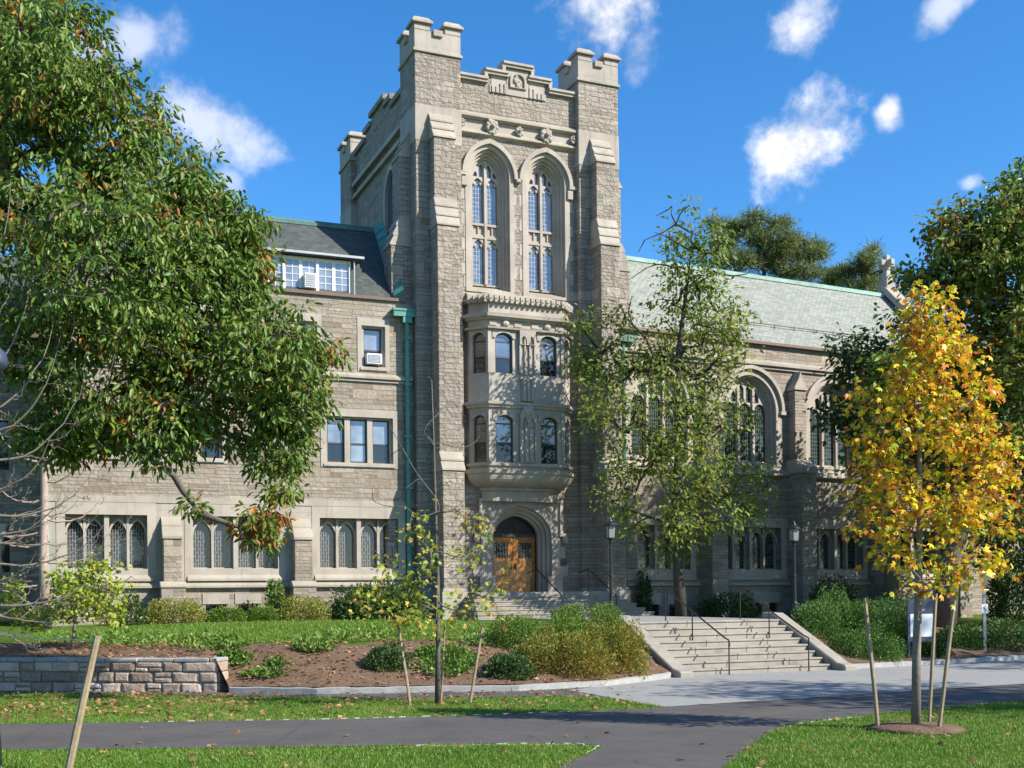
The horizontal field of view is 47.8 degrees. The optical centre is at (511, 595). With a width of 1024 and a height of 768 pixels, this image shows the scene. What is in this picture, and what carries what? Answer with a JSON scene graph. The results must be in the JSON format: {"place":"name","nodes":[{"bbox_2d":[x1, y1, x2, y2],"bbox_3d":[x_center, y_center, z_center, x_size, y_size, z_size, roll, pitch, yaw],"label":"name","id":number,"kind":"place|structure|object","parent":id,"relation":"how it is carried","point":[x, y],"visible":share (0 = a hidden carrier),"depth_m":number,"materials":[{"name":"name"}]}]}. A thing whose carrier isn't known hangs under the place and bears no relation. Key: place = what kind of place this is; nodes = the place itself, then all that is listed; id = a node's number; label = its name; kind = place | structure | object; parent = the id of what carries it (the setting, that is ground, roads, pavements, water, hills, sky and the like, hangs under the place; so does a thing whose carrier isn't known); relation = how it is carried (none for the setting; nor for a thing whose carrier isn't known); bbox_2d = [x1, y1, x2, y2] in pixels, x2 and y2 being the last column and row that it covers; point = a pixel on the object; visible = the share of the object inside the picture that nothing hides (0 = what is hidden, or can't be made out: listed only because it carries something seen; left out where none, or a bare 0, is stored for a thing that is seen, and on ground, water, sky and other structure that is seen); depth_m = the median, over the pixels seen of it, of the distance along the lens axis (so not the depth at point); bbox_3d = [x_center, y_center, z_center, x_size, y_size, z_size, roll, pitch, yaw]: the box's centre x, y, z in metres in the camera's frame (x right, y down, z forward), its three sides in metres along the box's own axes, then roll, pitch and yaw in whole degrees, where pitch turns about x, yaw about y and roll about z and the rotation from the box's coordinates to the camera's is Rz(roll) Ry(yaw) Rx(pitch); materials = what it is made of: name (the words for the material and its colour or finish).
{"place":"outdoors","nodes":[
{"label":"outdoors","id":0,"kind":"place"},
{"bbox_2d":[34,687,614,698],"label":"sidewalk","id":1,"kind":"structure","parent":0,"point":[496,694],"depth_m":25.44,"materials":[{"name":"concrete"}]},
{"bbox_2d":[0,614,1021,645],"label":"terrace lawn","id":2,"kind":"structure","parent":0,"point":[975,619],"depth_m":35.83,"materials":[{"name":"green plant"}]},
{"bbox_2d":[0,394,119,628],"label":"slender tree","id":3,"kind":"object","parent":2,"relation":"on","point":[43,538],"visible":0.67,"depth_m":30.42,"materials":[{"name":"grey plant"}]},
{"bbox_2d":[118,589,146,625],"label":"leafy plant","id":4,"kind":"object","parent":2,"relation":"on","point":[135,607],"visible":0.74,"depth_m":37.50,"materials":[{"name":"green plant"}]},
{"bbox_2d":[142,597,209,623],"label":"round shrub","id":5,"kind":"object","parent":2,"relation":"on","point":[190,613],"visible":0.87,"depth_m":38.19,"materials":[{"name":"green plant"}]},
{"bbox_2d":[204,605,248,621],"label":"shrub","id":6,"kind":"object","parent":2,"relation":"on","point":[218,615],"visible":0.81,"depth_m":38.70,"materials":[{"name":"green plant"}]},
{"bbox_2d":[243,604,281,621],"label":"shrub","id":7,"kind":"object","parent":2,"relation":"on","point":[269,613],"visible":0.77,"depth_m":39.08,"materials":[{"name":"green plant"}]},
{"bbox_2d":[264,578,286,620],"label":"climbing ivy","id":8,"kind":"object","parent":2,"relation":"on","point":[278,588],"visible":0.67,"depth_m":39.84,"materials":[{"name":"green plant"}]},
{"bbox_2d":[277,593,333,620],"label":"round shrub","id":9,"kind":"object","parent":2,"relation":"on","point":[319,611],"visible":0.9,"depth_m":39.73,"materials":[{"name":"green plant"}]},
{"bbox_2d":[332,604,356,619],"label":"shrub","id":10,"kind":"object","parent":2,"relation":"on","point":[338,617],"visible":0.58,"depth_m":40.44,"materials":[{"name":"green plant"}]},
{"bbox_2d":[328,578,430,619],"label":"rhododendron","id":11,"kind":"object","parent":2,"relation":"on","point":[375,608],"visible":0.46,"depth_m":40.39,"materials":[{"name":"green plant"}]},
{"bbox_2d":[0,16,972,625],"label":"stone hall","id":12,"kind":"structure","parent":2,"relation":"on","point":[464,248],"depth_m":43.44,"materials":[{"name":"stone"}]},
{"bbox_2d":[56,501,156,581],"bbox_3d":[-13.643,-1.817,38.854,3.160,2.660,0.590,-1,0,-22],"label":"arched window","id":13,"kind":"structure","parent":12,"relation":"in","point":[137,536],"depth_m":38.97,"materials":[{"name":"stone"}]},
{"bbox_2d":[93,594,123,619],"bbox_3d":[-13.586,0.372,38.771,1.100,0.840,0.210,-1,0,-21],"label":"basement window","id":14,"kind":"structure","parent":12,"relation":"in","point":[101,618],"depth_m":38.80,"materials":[{"name":"stone"}]},
{"bbox_2d":[195,402,227,463],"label":"sash window","id":15,"kind":"structure","parent":12,"relation":"in","point":[219,459],"depth_m":40.10,"materials":[{"name":"stone"}]},
{"bbox_2d":[203,594,228,616],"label":"basement window","id":16,"kind":"structure","parent":12,"relation":"in","point":[212,601],"depth_m":40.03,"materials":[{"name":"stone"}]},
{"bbox_2d":[184,503,285,580],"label":"arched window","id":17,"kind":"structure","parent":12,"relation":"in","point":[208,557],"depth_m":40.32,"materials":[{"name":"stone"}]},
{"bbox_2d":[235,593,260,613],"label":"basement window","id":18,"kind":"structure","parent":12,"relation":"in","point":[244,600],"depth_m":40.41,"materials":[{"name":"stone"}]},
{"bbox_2d":[289,312,321,341],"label":"sash window","id":19,"kind":"structure","parent":12,"relation":"in","point":[317,317],"depth_m":41.31,"materials":[{"name":"stone"}]},
{"bbox_2d":[303,273,316,289],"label":"air conditioner","id":20,"kind":"object","parent":12,"relation":"attached to","point":[309,280],"visible":1,"depth_m":41.07,"materials":[{"name":"white paint"}]},
{"bbox_2d":[312,506,405,579],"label":"arched window","id":21,"kind":"structure","parent":12,"relation":"in","point":[340,549],"depth_m":41.96,"materials":[{"name":"stone"}]},
{"bbox_2d":[321,408,397,468],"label":"sash window","id":22,"kind":"structure","parent":12,"relation":"in","point":[364,442],"depth_m":42.09,"materials":[{"name":"stone"}]},
{"bbox_2d":[364,353,381,365],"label":"air conditioner","id":23,"kind":"object","parent":12,"relation":"attached to","point":[372,359],"visible":1,"depth_m":41.97,"materials":[{"name":"white paint"}]},
{"bbox_2d":[357,317,389,372],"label":"sash window","id":24,"kind":"structure","parent":12,"relation":"in","point":[369,339],"depth_m":42.23,"materials":[{"name":"stone"}]},
{"bbox_2d":[383,163,392,232],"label":"flank window","id":25,"kind":"structure","parent":12,"relation":"in","point":[388,190],"depth_m":45.96,"materials":[{"name":"glass"}]},
{"bbox_2d":[461,139,517,296],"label":"tall window","id":26,"kind":"structure","parent":12,"relation":"in","point":[491,170],"depth_m":44.01,"materials":[{"name":"stone"}]},
{"bbox_2d":[493,537,512,591],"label":"door leaf","id":27,"kind":"structure","parent":12,"relation":"in","point":[503,546],"depth_m":44.66,"materials":[{"name":"brown wood"}]},
{"bbox_2d":[473,498,568,591],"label":"doorway","id":28,"kind":"structure","parent":12,"relation":"in","point":[509,519],"depth_m":44.57,"materials":[{"name":"stone"}]},
{"bbox_2d":[513,537,534,591],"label":"door leaf","id":29,"kind":"structure","parent":12,"relation":"in","point":[523,547],"depth_m":45.00,"materials":[{"name":"brown wood"}]},
{"bbox_2d":[518,147,572,304],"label":"tall window","id":30,"kind":"structure","parent":12,"relation":"in","point":[545,177],"depth_m":44.92,"materials":[{"name":"stone"}]},
{"bbox_2d":[636,593,661,614],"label":"basement window","id":31,"kind":"structure","parent":12,"relation":"in","point":[657,597],"depth_m":46.64,"materials":[{"name":"glass"}]},
{"bbox_2d":[621,356,697,467],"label":"chapel window","id":32,"kind":"structure","parent":12,"relation":"in","point":[629,387],"depth_m":47.03,"materials":[{"name":"stone"}]},
{"bbox_2d":[627,514,695,579],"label":"arched window","id":33,"kind":"structure","parent":12,"relation":"in","point":[642,544],"depth_m":46.88,"materials":[{"name":"stone"}]},
{"bbox_2d":[667,593,687,615],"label":"basement window","id":34,"kind":"structure","parent":12,"relation":"in","point":[670,599],"depth_m":47.16,"materials":[{"name":"glass"}]},
{"bbox_2d":[717,365,786,472],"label":"chapel window","id":35,"kind":"structure","parent":12,"relation":"in","point":[768,395],"depth_m":49.35,"materials":[{"name":"stone"}]},
{"bbox_2d":[728,517,786,579],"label":"arched window","id":36,"kind":"structure","parent":12,"relation":"in","point":[752,557],"depth_m":49.18,"materials":[{"name":"stone"}]},
{"bbox_2d":[753,592,779,613],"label":"basement window","id":37,"kind":"structure","parent":12,"relation":"in","point":[768,599],"depth_m":49.26,"materials":[{"name":"glass"}]},
{"bbox_2d":[806,374,860,476],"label":"chapel window","id":38,"kind":"structure","parent":12,"relation":"in","point":[826,457],"depth_m":51.04,"materials":[{"name":"stone"}]},
{"bbox_2d":[817,519,867,579],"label":"arched window","id":39,"kind":"structure","parent":12,"relation":"in","point":[835,555],"depth_m":51.29,"materials":[{"name":"stone"}]},
{"bbox_2d":[898,521,940,578],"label":"arched window","id":40,"kind":"structure","parent":12,"relation":"in","point":[913,537],"depth_m":53.54,"materials":[{"name":"stone"}]},
{"bbox_2d":[454,591,657,620],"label":"entrance steps","id":41,"kind":"structure","parent":2,"relation":"on","point":[539,604],"depth_m":41.57,"materials":[{"name":"concrete"}]},
{"bbox_2d":[527,568,562,604],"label":"handrail","id":42,"kind":"object","parent":41,"relation":"on","point":[536,569],"visible":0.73,"depth_m":42.11,"materials":[{"name":"black metal"}]},
{"bbox_2d":[603,517,617,622],"bbox_3d":[2.806,-0.727,32.744,0.406,3.034,0.406,-1,0,-23],"label":"lamp post","id":43,"kind":"object","parent":2,"relation":"on","point":[610,525],"visible":0.83,"depth_m":32.70,"materials":[{"name":"black metal"}]},
{"bbox_2d":[636,565,654,610],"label":"shrub","id":44,"kind":"object","parent":2,"relation":"on","point":[646,594],"visible":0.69,"depth_m":45.87,"materials":[{"name":"green plant"}]},
{"bbox_2d":[556,194,786,616],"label":"tree","id":45,"kind":"object","parent":2,"relation":"on","point":[656,364],"visible":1,"depth_m":40.73,"materials":[{"name":"green plant"}]},
{"bbox_2d":[696,591,760,617],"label":"dark bush","id":46,"kind":"object","parent":2,"relation":"on","point":[711,603],"visible":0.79,"depth_m":45.16,"materials":[{"name":"green plant"}]},
{"bbox_2d":[805,573,861,616],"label":"dark bush","id":47,"kind":"object","parent":2,"relation":"on","point":[851,597],"visible":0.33,"depth_m":47.02,"materials":[{"name":"green plant"}]},
{"bbox_2d":[795,301,965,621],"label":"oak tree","id":48,"kind":"object","parent":2,"relation":"on","point":[891,580],"visible":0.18,"depth_m":45.48,"materials":[{"name":"green plant"}]},
{"bbox_2d":[907,430,1023,618],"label":"oak tree","id":49,"kind":"object","parent":2,"relation":"on","point":[998,546],"visible":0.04,"depth_m":50.30,"materials":[{"name":"green plant"}]},
{"bbox_2d":[924,311,1023,572],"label":"oak tree","id":50,"kind":"object","parent":2,"relation":"on","point":[1011,542],"visible":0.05,"depth_m":46.90,"materials":[{"name":"green plant"}]},
{"bbox_2d":[981,541,1023,626],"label":"dark bush","id":51,"kind":"object","parent":2,"relation":"on","point":[1004,595],"visible":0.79,"depth_m":42.74,"materials":[{"name":"green plant"}]},
{"bbox_2d":[0,684,1023,767],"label":"asphalt path","id":52,"kind":"structure","parent":0,"point":[670,735],"depth_m":18.65,"materials":[{"name":"grey asphalt"}]},
{"bbox_2d":[0,623,1023,686],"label":"mulch bank","id":53,"kind":"structure","parent":0,"point":[298,659],"depth_m":27.70,"materials":[{"name":"brown soil"}]},
{"bbox_2d":[0,547,139,649],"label":"leafy sapling","id":54,"kind":"object","parent":53,"relation":"on","point":[63,589],"visible":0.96,"depth_m":29.25,"materials":[{"name":"green plant"}]},
{"bbox_2d":[52,625,502,678],"bbox_3d":[-6.633,1.381,29.778,12.893,1.084,6.662,-1,0,0],"label":"ground cover","id":55,"kind":"object","parent":53,"relation":"on","point":[235,654],"visible":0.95,"depth_m":28.68,"materials":[{"name":"green plant"}]},
{"bbox_2d":[37,629,664,685],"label":"bank leaf litter","id":56,"kind":"object","parent":53,"relation":"on","point":[329,682],"visible":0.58,"depth_m":27.98,"materials":[{"name":"brown plant"}]},
{"bbox_2d":[363,638,413,673],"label":"evergreen shrub","id":57,"kind":"object","parent":53,"relation":"on","point":[378,656],"visible":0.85,"depth_m":27.10,"materials":[{"name":"green plant"}]},
{"bbox_2d":[413,643,464,660],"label":"evergreen shrub","id":58,"kind":"object","parent":53,"relation":"on","point":[422,651],"visible":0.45,"depth_m":27.75,"materials":[{"name":"green plant"}]},
{"bbox_2d":[482,650,537,684],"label":"evergreen shrub","id":59,"kind":"object","parent":53,"relation":"on","point":[515,664],"visible":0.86,"depth_m":26.69,"materials":[{"name":"green plant"}]},
{"bbox_2d":[486,611,593,656],"bbox_3d":[0.783,1.079,29.652,3.113,1.372,2.505,-1,0,0],"label":"clipped hedge","id":60,"kind":"object","parent":53,"relation":"on","point":[518,628],"visible":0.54,"depth_m":29.02,"materials":[{"name":"green plant"}]},
{"bbox_2d":[511,623,619,683],"bbox_3d":[1.153,1.431,27.958,2.835,1.556,2.248,-1,0,0],"label":"spirea bush","id":61,"kind":"object","parent":53,"relation":"on","point":[540,647],"visible":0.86,"depth_m":27.45,"materials":[{"name":"green plant"}]},
{"bbox_2d":[548,601,626,646],"bbox_3d":[2.057,0.858,31.236,2.337,1.473,2.355,-1,0,0],"label":"clipped hedge","id":62,"kind":"object","parent":53,"relation":"on","point":[598,614],"visible":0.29,"depth_m":30.77,"materials":[{"name":"green plant"}]},
{"bbox_2d":[569,618,651,679],"bbox_3d":[2.389,1.350,28.987,2.228,1.645,1.903,-1,0,0],"label":"spirea bush","id":63,"kind":"object","parent":53,"relation":"on","point":[631,644],"visible":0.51,"depth_m":28.56,"materials":[{"name":"green plant"}]},
{"bbox_2d":[787,522,800,620],"bbox_3d":[8.572,-0.757,35.029,0.406,3.034,0.406,-1,0,-23],"label":"lamp post","id":64,"kind":"object","parent":53,"relation":"on","point":[793,529],"visible":0.95,"depth_m":34.98,"materials":[{"name":"black metal"}]},
{"bbox_2d":[790,599,844,643],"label":"juniper bush","id":65,"kind":"object","parent":53,"relation":"on","point":[820,623],"visible":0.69,"depth_m":34.22,"materials":[{"name":"green plant"}]},
{"bbox_2d":[801,583,864,637],"bbox_3d":[9.897,0.631,35.623,2.494,2.193,2.720,-1,0,0],"label":"juniper bush","id":66,"kind":"object","parent":53,"relation":"on","point":[842,605],"visible":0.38,"depth_m":35.06,"materials":[{"name":"green plant"}]},
{"bbox_2d":[827,622,907,664],"bbox_3d":[10.265,1.436,33.785,2.484,1.397,1.939,-1,0,0],"label":"juniper bush","id":67,"kind":"object","parent":53,"relation":"on","point":[853,643],"visible":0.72,"depth_m":33.29,"materials":[{"name":"green plant"}]},
{"bbox_2d":[841,593,929,657],"bbox_3d":[11.412,0.968,35.117,2.972,2.176,2.978,-1,0,0],"label":"juniper bush","id":68,"kind":"object","parent":53,"relation":"on","point":[888,619],"visible":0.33,"depth_m":34.61,"materials":[{"name":"green plant"}]},
{"bbox_2d":[879,624,954,660],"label":"dark bush","id":69,"kind":"object","parent":53,"relation":"on","point":[941,649],"visible":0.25,"depth_m":34.45,"materials":[{"name":"green plant"}]},
{"bbox_2d":[905,595,935,660],"bbox_3d":[12.052,0.969,34.000,0.921,2.010,0.120,-1,0,-8],"label":"sign panel","id":70,"kind":"object","parent":53,"relation":"on","point":[927,617],"visible":0.43,"depth_m":33.98,"materials":[{"name":"blue paint"}]},
{"bbox_2d":[835,156,1023,627],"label":"oak tree","id":71,"kind":"object","parent":53,"relation":"on","point":[994,240],"visible":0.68,"depth_m":39.28,"materials":[{"name":"green plant"}]},
{"bbox_2d":[937,623,986,650],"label":"green bush","id":72,"kind":"object","parent":53,"relation":"on","point":[972,638],"visible":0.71,"depth_m":36.42,"materials":[{"name":"green plant"}]},
{"bbox_2d":[975,616,1023,655],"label":"green bush","id":73,"kind":"object","parent":53,"relation":"on","point":[995,636],"visible":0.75,"depth_m":37.03,"materials":[{"name":"green plant"}]},
{"bbox_2d":[0,654,1023,767],"bbox_3d":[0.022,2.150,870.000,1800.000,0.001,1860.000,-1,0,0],"label":"lawn","id":74,"kind":"structure","parent":0,"point":[463,764],"depth_m":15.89,"materials":[{"name":"green plant"}]},
{"bbox_2d":[0,348,8,766],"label":"street lamp","id":75,"kind":"object","parent":74,"relation":"on","point":[4,362],"visible":1,"depth_m":14.98,"materials":[{"name":"black metal"}]},
{"bbox_2d":[0,180,130,653],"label":"bare tree","id":76,"kind":"object","parent":74,"relation":"on","point":[22,514],"visible":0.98,"depth_m":21.46,"materials":[{"name":"grey plant"}]},
{"bbox_2d":[65,635,100,767],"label":"tree stake","id":77,"kind":"object","parent":74,"relation":"on","point":[74,741],"visible":1,"depth_m":14.36,"materials":[{"name":"beige wood"}]},
{"bbox_2d":[0,657,227,691],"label":"stone wall","id":78,"kind":"structure","parent":74,"relation":"on","point":[154,674],"depth_m":27.00,"materials":[{"name":"stone"}]},
{"bbox_2d":[0,0,355,559],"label":"oak tree","id":79,"kind":"object","parent":74,"relation":"on","point":[50,84],"visible":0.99,"depth_m":23.10,"materials":[{"name":"green plant"}]},
{"bbox_2d":[144,711,569,721],"bbox_3d":[-2.606,2.178,20.682,7.786,0.038,0.322,-1,0,-8],"label":"lawn edging","id":80,"kind":"object","parent":74,"relation":"on","point":[399,716],"visible":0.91,"depth_m":20.64,"materials":[{"name":"grey concrete"}]},
{"bbox_2d":[398,627,410,705],"bbox_3d":[-2.132,1.412,22.900,0.275,1.628,0.060,-1,0,0],"label":"tree stake","id":81,"kind":"object","parent":74,"relation":"on","point":[404,668],"visible":0.8,"depth_m":22.88,"materials":[{"name":"brown wood"}]},
{"bbox_2d":[337,376,521,703],"bbox_3d":[-1.665,-1.170,23.080,3.746,6.676,1.977,-1,0,0],"label":"staked sapling","id":82,"kind":"object","parent":74,"relation":"on","point":[403,620],"visible":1,"depth_m":23.10,"materials":[{"name":"green plant"}]},
{"bbox_2d":[441,626,445,701],"bbox_3d":[-1.408,1.417,23.500,0.137,1.598,0.044,-1,0,0],"label":"tree stake","id":83,"kind":"object","parent":74,"relation":"on","point":[442,673],"visible":0.78,"depth_m":23.48,"materials":[{"name":"brown wood"}]},
{"bbox_2d":[469,627,483,703],"bbox_3d":[-0.720,1.417,23.100,0.326,1.591,0.060,-1,0,0],"label":"tree stake","id":84,"kind":"object","parent":74,"relation":"on","point":[475,667],"visible":0.84,"depth_m":23.08,"materials":[{"name":"brown wood"}]},
{"bbox_2d":[0,686,1021,767],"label":"fallen leaves","id":85,"kind":"object","parent":74,"relation":"on","point":[760,763],"visible":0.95,"depth_m":22.76,"materials":[{"name":"orange plant"}]},
{"bbox_2d":[228,655,1023,693],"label":"granite kerb","id":86,"kind":"structure","parent":74,"relation":"on","point":[431,688],"depth_m":26.19,"materials":[{"name":"grey stone"}]},
{"bbox_2d":[617,612,856,677],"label":"garden stairs","id":87,"kind":"structure","parent":74,"relation":"on","point":[676,650],"depth_m":32.14,"materials":[{"name":"concrete"}]},
{"bbox_2d":[662,588,730,674],"bbox_3d":[5.078,0.921,32.117,0.093,2.331,3.487,-1,0,-23],"label":"handrail","id":88,"kind":"object","parent":87,"relation":"on","point":[708,624],"visible":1,"depth_m":31.92,"materials":[{"name":"black metal"}]},
{"bbox_2d":[736,587,809,670],"bbox_3d":[7.443,0.897,33.121,0.093,2.331,3.487,-1,0,-23],"label":"handrail","id":89,"kind":"object","parent":87,"relation":"on","point":[740,590],"visible":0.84,"depth_m":33.20,"materials":[{"name":"black metal"}]},
{"bbox_2d":[701,202,837,283],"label":"pine tree","id":90,"kind":"object","parent":74,"relation":"on","point":[777,255],"visible":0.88,"depth_m":70.73,"materials":[{"name":"green plant"}]},
{"bbox_2d":[818,238,902,293],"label":"pine tree","id":91,"kind":"object","parent":74,"relation":"on","point":[843,275],"visible":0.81,"depth_m":71.20,"materials":[{"name":"green plant"}]},
{"bbox_2d":[863,721,967,734],"bbox_3d":[6.274,2.028,18.007,1.610,0.088,1.594,-1,0,0],"label":"mulch ring","id":92,"kind":"object","parent":74,"relation":"on","point":[925,728],"visible":0.94,"depth_m":17.65,"materials":[{"name":"brown soil"}]},
{"bbox_2d":[863,598,879,725],"bbox_3d":[5.642,1.089,18.100,0.253,2.110,0.068,-1,0,0],"label":"tree stake","id":93,"kind":"object","parent":92,"relation":"on","point":[873,678],"visible":0.84,"depth_m":18.07,"materials":[{"name":"brown wood"}]},
{"bbox_2d":[831,279,1023,723],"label":"yellow maple","id":94,"kind":"object","parent":92,"relation":"on","point":[936,348],"visible":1,"depth_m":17.85,"materials":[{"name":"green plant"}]},
{"bbox_2d":[927,594,937,721],"bbox_3d":[6.810,1.046,18.700,0.193,2.170,0.060,-1,0,0],"label":"tree stake","id":95,"kind":"object","parent":92,"relation":"on","point":[932,661],"visible":0.84,"depth_m":18.68,"materials":[{"name":"brown wood"}]},
{"bbox_2d":[937,595,956,726],"bbox_3d":[6.667,1.060,17.700,0.337,2.149,0.064,-1,0,0],"label":"tree stake","id":96,"kind":"object","parent":92,"relation":"on","point":[944,682],"visible":0.84,"depth_m":17.68,"materials":[{"name":"brown wood"}]},
{"bbox_2d":[981,594,987,656],"bbox_3d":[14.898,1.034,36.385,0.200,2.219,0.090,-1,0,0],"label":"post sign","id":97,"kind":"object","parent":74,"relation":"on","point":[984,606],"visible":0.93,"depth_m":36.37,"materials":[{"name":"metal"}]},
{"bbox_2d":[972,348,1023,613],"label":"stone annex","id":98,"kind":"object","parent":74,"relation":"on","point":[977,592],"visible":0.01,"depth_m":59.29,"materials":[{"name":"stone"}]},
{"bbox_2d":[981,557,994,589],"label":"window","id":99,"kind":"structure","parent":98,"relation":"in","point":[986,577],"depth_m":59.70,"materials":[{"name":"glass"}]},
{"bbox_2d":[0,0,1023,346],"label":"sky","id":100,"kind":"structure","parent":0,"point":[849,119],"materials":[{"name":"blue"}]},
{"bbox_2d":[522,616,761,621],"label":"paved walk","id":101,"kind":"structure","parent":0,"point":[654,618],"depth_m":35.89,"materials":[{"name":"concrete"}]},
{"bbox_2d":[571,659,1023,706],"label":"concrete plaza","id":102,"kind":"structure","parent":0,"point":[709,689],"depth_m":27.10,"materials":[{"name":"grey concrete"}]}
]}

